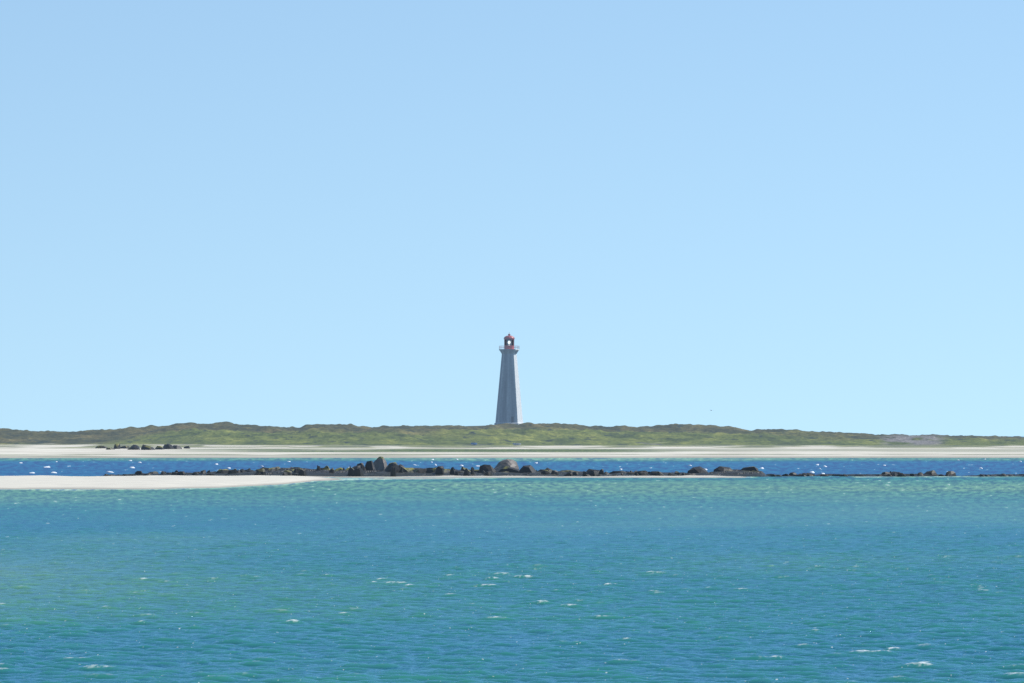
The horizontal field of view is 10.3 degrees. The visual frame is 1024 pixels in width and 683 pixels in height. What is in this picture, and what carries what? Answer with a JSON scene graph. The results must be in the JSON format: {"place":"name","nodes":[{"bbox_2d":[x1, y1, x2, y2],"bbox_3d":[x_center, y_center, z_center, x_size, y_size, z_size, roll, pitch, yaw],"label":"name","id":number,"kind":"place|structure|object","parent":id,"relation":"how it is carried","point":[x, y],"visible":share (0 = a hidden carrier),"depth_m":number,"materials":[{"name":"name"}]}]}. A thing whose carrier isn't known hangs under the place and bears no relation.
{"place":"outdoors","nodes":[
{"label":"outdoors","id":0,"kind":"place"},
{"bbox_2d":[0,458,1023,682],"bbox_3d":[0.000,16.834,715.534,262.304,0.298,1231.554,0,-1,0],"label":"water surface","id":1,"kind":"object","parent":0,"point":[819,579],"visible":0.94,"depth_m":201.65,"materials":[{"name":"blue liquid"}]},
{"bbox_2d":[20,459,1021,473],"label":"whitecaps","id":2,"kind":"object","parent":1,"relation":"on","point":[414,464],"visible":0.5,"depth_m":886.47,"materials":[{"name":"liquid"}]},
{"bbox_2d":[0,421,1023,457],"bbox_3d":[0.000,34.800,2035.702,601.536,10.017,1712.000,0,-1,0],"label":"island terrain","id":3,"kind":"structure","parent":0,"point":[225,439],"depth_m":1424.96,"materials":[{"name":"green plant"}]},
{"bbox_2d":[95,443,189,449],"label":"beach boulders","id":4,"kind":"object","parent":3,"relation":"on","point":[145,447],"visible":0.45,"depth_m":1334.99,"materials":[{"name":"grey stone"}]},
{"bbox_2d":[494,334,522,424],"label":"lighthouse","id":5,"kind":"object","parent":3,"relation":"on","point":[509,408],"visible":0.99,"depth_m":1891.39,"materials":[{"name":"paint"}]},
{"bbox_2d":[0,0,1023,435],"label":"sky","id":6,"kind":"structure","parent":0,"point":[803,215],"materials":[{"name":"blue"}]},
{"bbox_2d":[105,467,1022,476],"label":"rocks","id":7,"kind":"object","parent":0,"point":[273,471],"depth_m":694.73,"materials":[{"name":"black stone"}]},
{"bbox_2d":[373,457,518,470],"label":"boulders","id":8,"kind":"object","parent":7,"relation":"on","point":[380,463],"visible":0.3,"depth_m":704.99,"materials":[{"name":"grey stone"}]},
{"bbox_2d":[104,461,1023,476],"bbox_3d":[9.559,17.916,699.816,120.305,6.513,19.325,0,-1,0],"label":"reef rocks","id":9,"kind":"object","parent":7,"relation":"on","point":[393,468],"visible":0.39,"depth_m":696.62,"materials":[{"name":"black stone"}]},
{"label":"sea","id":10,"kind":"structure","parent":0,"visible":0},
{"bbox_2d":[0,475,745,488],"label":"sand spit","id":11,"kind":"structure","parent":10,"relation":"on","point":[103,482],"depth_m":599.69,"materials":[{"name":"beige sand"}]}
]}

